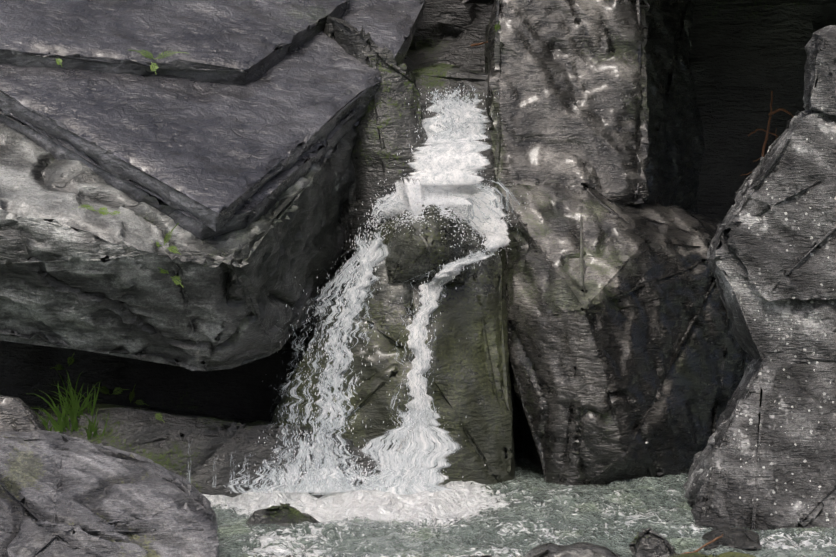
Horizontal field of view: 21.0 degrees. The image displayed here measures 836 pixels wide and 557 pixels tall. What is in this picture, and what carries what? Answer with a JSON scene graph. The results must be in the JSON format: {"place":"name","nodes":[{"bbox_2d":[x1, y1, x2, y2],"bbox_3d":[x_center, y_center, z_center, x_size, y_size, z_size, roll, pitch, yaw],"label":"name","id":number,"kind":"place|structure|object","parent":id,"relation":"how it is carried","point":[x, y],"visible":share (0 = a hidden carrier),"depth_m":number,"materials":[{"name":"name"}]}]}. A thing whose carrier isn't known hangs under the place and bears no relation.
{"place":"outdoors","nodes":[
{"label":"outdoors","id":0,"kind":"place"},
{"bbox_2d":[0,53,406,370],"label":"boulder","id":1,"kind":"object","parent":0,"point":[82,278],"depth_m":11.17,"materials":[{"name":"grey stone"}]},
{"bbox_2d":[0,0,349,84],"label":"rock slab","id":2,"kind":"structure","parent":1,"relation":"on","point":[242,42],"depth_m":11.91,"materials":[{"name":"grey stone"}]},
{"bbox_2d":[0,0,424,240],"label":"rock slab","id":3,"kind":"structure","parent":1,"relation":"on","point":[214,156],"depth_m":11.49,"materials":[{"name":"grey stone"}]},
{"bbox_2d":[50,21,500,422],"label":"leaves","id":4,"kind":"object","parent":1,"relation":"on","point":[104,212],"visible":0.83,"depth_m":11.69,"materials":[{"name":"green plant"}]},
{"bbox_2d":[324,15,427,272],"bbox_3d":[-0.384,-0.803,12.956,0.962,1.849,1.785,0,3,-2],"label":"rock","id":5,"kind":"object","parent":1,"relation":"attached to","point":[394,113],"visible":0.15,"depth_m":12.15,"materials":[{"name":"grey stone"}]},
{"bbox_2d":[203,449,835,556],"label":"pool water","id":6,"kind":"structure","parent":0,"point":[525,510],"depth_m":10.52,"materials":[{"name":"grey liquid"}]},
{"bbox_2d":[187,440,191,481],"bbox_3d":[-1.161,0.932,11.466,0.028,0.252,0.081,0,3,4],"label":"trickle","id":7,"kind":"object","parent":6,"relation":"on","point":[188,463],"visible":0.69,"depth_m":11.44,"materials":[{"name":"liquid"}]},
{"bbox_2d":[262,456,273,485],"bbox_3d":[-0.767,0.987,11.537,0.080,0.184,0.057,0,3,-2],"label":"trickle","id":8,"kind":"object","parent":6,"relation":"on","point":[266,470],"depth_m":11.54,"materials":[{"name":"liquid"}]},
{"bbox_2d":[277,447,289,489],"bbox_3d":[-0.682,0.966,11.561,0.097,0.227,0.063,0,3,-2],"label":"trickle","id":9,"kind":"object","parent":6,"relation":"on","point":[282,462],"depth_m":11.56,"materials":[{"name":"liquid"}]},
{"bbox_2d":[247,503,319,526],"bbox_3d":[-0.571,1.173,10.566,0.478,0.246,0.623,0,3,-2],"label":"rock","id":10,"kind":"object","parent":6,"relation":"on","point":[285,514],"visible":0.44,"depth_m":10.46,"materials":[{"name":"grey stone"}]},
{"bbox_2d":[226,294,379,492],"bbox_3d":[-0.605,0.546,11.561,0.871,1.047,0.488,0,3,-2],"label":"water spray","id":11,"kind":"object","parent":6,"relation":"on","point":[302,483],"visible":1,"depth_m":11.36,"materials":[{"name":"liquid"}]},
{"bbox_2d":[248,227,387,492],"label":"waterfall","id":12,"kind":"object","parent":6,"relation":"on","point":[377,255],"visible":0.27,"depth_m":11.69,"materials":[{"name":"liquid"}]},
{"bbox_2d":[305,427,422,494],"bbox_3d":[-0.290,0.925,11.614,0.690,0.366,0.166,0,3,-2],"label":"water splash","id":13,"kind":"object","parent":6,"relation":"on","point":[328,493],"visible":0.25,"depth_m":11.56,"materials":[{"name":"liquid"}]},
{"bbox_2d":[238,84,527,494],"bbox_3d":[-0.172,0.034,11.808,1.568,2.133,1.169,0,3,-2],"label":"spray","id":14,"kind":"object","parent":6,"relation":"on","point":[443,206],"visible":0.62,"depth_m":11.73,"materials":[{"name":"white liquid"}]},
{"bbox_2d":[360,406,460,494],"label":"waterfall","id":15,"kind":"object","parent":6,"relation":"on","point":[443,446],"visible":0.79,"depth_m":11.61,"materials":[{"name":"liquid"}]},
{"bbox_2d":[376,249,494,492],"bbox_3d":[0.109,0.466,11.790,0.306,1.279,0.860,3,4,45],"label":"waterfall","id":16,"kind":"object","parent":6,"relation":"on","point":[412,374],"depth_m":11.73,"materials":[{"name":"liquid"}]},
{"bbox_2d":[464,542,755,556],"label":"rock","id":17,"kind":"object","parent":6,"relation":"on","point":[580,549],"visible":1,"depth_m":9.28,"materials":[{"name":"stone"}]},
{"bbox_2d":[471,41,793,553],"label":"twigs","id":18,"kind":"object","parent":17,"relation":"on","point":[771,113],"visible":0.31,"depth_m":12.37,"materials":[{"name":"brown wood"}]},
{"bbox_2d":[628,526,675,556],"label":"rock","id":19,"kind":"object","parent":6,"relation":"on","point":[648,542],"visible":0.94,"depth_m":9.69,"materials":[{"name":"grey stone"}]},
{"bbox_2d":[702,526,761,549],"bbox_3d":[1.404,1.160,10.081,0.269,0.085,0.540,0,3,6],"label":"pool stone","id":20,"kind":"object","parent":6,"relation":"on","point":[738,538],"visible":0.92,"depth_m":9.97,"materials":[{"name":"grey stone"}]},
{"label":"ground","id":21,"kind":"structure","parent":0,"visible":0},
{"bbox_2d":[0,430,218,556],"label":"rock","id":22,"kind":"object","parent":21,"relation":"on","point":[62,495],"visible":0.98,"depth_m":9.36,"materials":[{"name":"grey stone"}]},
{"bbox_2d":[0,395,46,431],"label":"rock","id":23,"kind":"object","parent":22,"relation":"on","point":[17,414],"visible":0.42,"depth_m":10.10,"materials":[{"name":"grey stone"}]},
{"bbox_2d":[32,404,379,497],"bbox_3d":[-1.431,1.012,12.329,2.935,0.782,1.933,0,3,-7],"label":"ledge","id":24,"kind":"object","parent":21,"relation":"on","point":[144,432],"visible":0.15,"depth_m":11.53,"materials":[{"name":"grey stone"}]},
{"bbox_2d":[26,370,108,438],"bbox_3d":[-1.833,0.609,12.248,0.496,0.409,2.023,0,3,-2],"label":"grass tuft","id":25,"kind":"object","parent":24,"relation":"on","point":[74,409],"visible":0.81,"depth_m":11.43,"materials":[{"name":"green plant"}]},
{"bbox_2d":[229,451,235,486],"bbox_3d":[-0.946,0.963,11.503,0.036,0.195,0.077,0,3,5],"label":"trickle","id":26,"kind":"object","parent":24,"relation":"attached to","point":[232,469],"visible":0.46,"depth_m":11.49,"materials":[{"name":"liquid"}]},
{"bbox_2d":[242,454,250,486],"bbox_3d":[-0.875,0.971,11.521,0.045,0.183,0.066,0,3,8],"label":"trickle","id":27,"kind":"object","parent":24,"relation":"attached to","point":[248,481],"depth_m":11.51,"materials":[{"name":"liquid"}]},
{"bbox_2d":[268,205,514,485],"bbox_3d":[-0.217,0.425,12.430,1.533,1.733,1.518,0,3,-2],"label":"rock","id":28,"kind":"object","parent":24,"relation":"on","point":[470,387],"visible":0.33,"depth_m":11.86,"materials":[{"name":"grey stone"}]},
{"bbox_2d":[372,178,509,252],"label":"waterfall","id":29,"kind":"structure","parent":28,"relation":"on","point":[498,239],"depth_m":12.05,"materials":[{"name":"liquid"}]},
{"bbox_2d":[412,62,494,188],"bbox_3d":[0.208,-0.782,13.252,0.720,1.030,1.564,0,3,-2],"label":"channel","id":30,"kind":"object","parent":28,"relation":"on","point":[432,76],"visible":0.21,"depth_m":12.85,"materials":[{"name":"grey stone"}]},
{"bbox_2d":[404,170,521,246],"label":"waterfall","id":31,"kind":"structure","parent":28,"relation":"on","point":[468,220],"depth_m":12.13,"materials":[{"name":"liquid"}]},
{"bbox_2d":[418,117,477,204],"bbox_3d":[0.159,-0.646,12.010,0.376,0.497,0.450,0,3,-2],"label":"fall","id":32,"kind":"object","parent":31,"relation":"on","point":[446,133],"visible":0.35,"depth_m":12.18,"materials":[{"name":"liquid"}]},
{"bbox_2d":[407,85,491,199],"bbox_3d":[0.152,-0.742,12.130,0.522,0.655,0.276,0,3,-2],"label":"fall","id":33,"kind":"object","parent":31,"relation":"attached to","point":[463,160],"visible":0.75,"depth_m":12.06,"materials":[{"name":"liquid"}]},
{"bbox_2d":[0,0,835,448],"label":"back wall","id":34,"kind":"structure","parent":21,"relation":"on","point":[748,58],"depth_m":13.57,"materials":[{"name":"black stone"}]},
{"bbox_2d":[484,0,751,485],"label":"rock","id":35,"kind":"object","parent":21,"relation":"on","point":[628,357],"visible":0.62,"depth_m":12.27,"materials":[{"name":"grey stone"}]},
{"bbox_2d":[683,25,835,530],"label":"rock","id":36,"kind":"object","parent":21,"relation":"on","point":[765,459],"visible":0.9,"depth_m":10.67,"materials":[{"name":"grey stone"}]}
]}

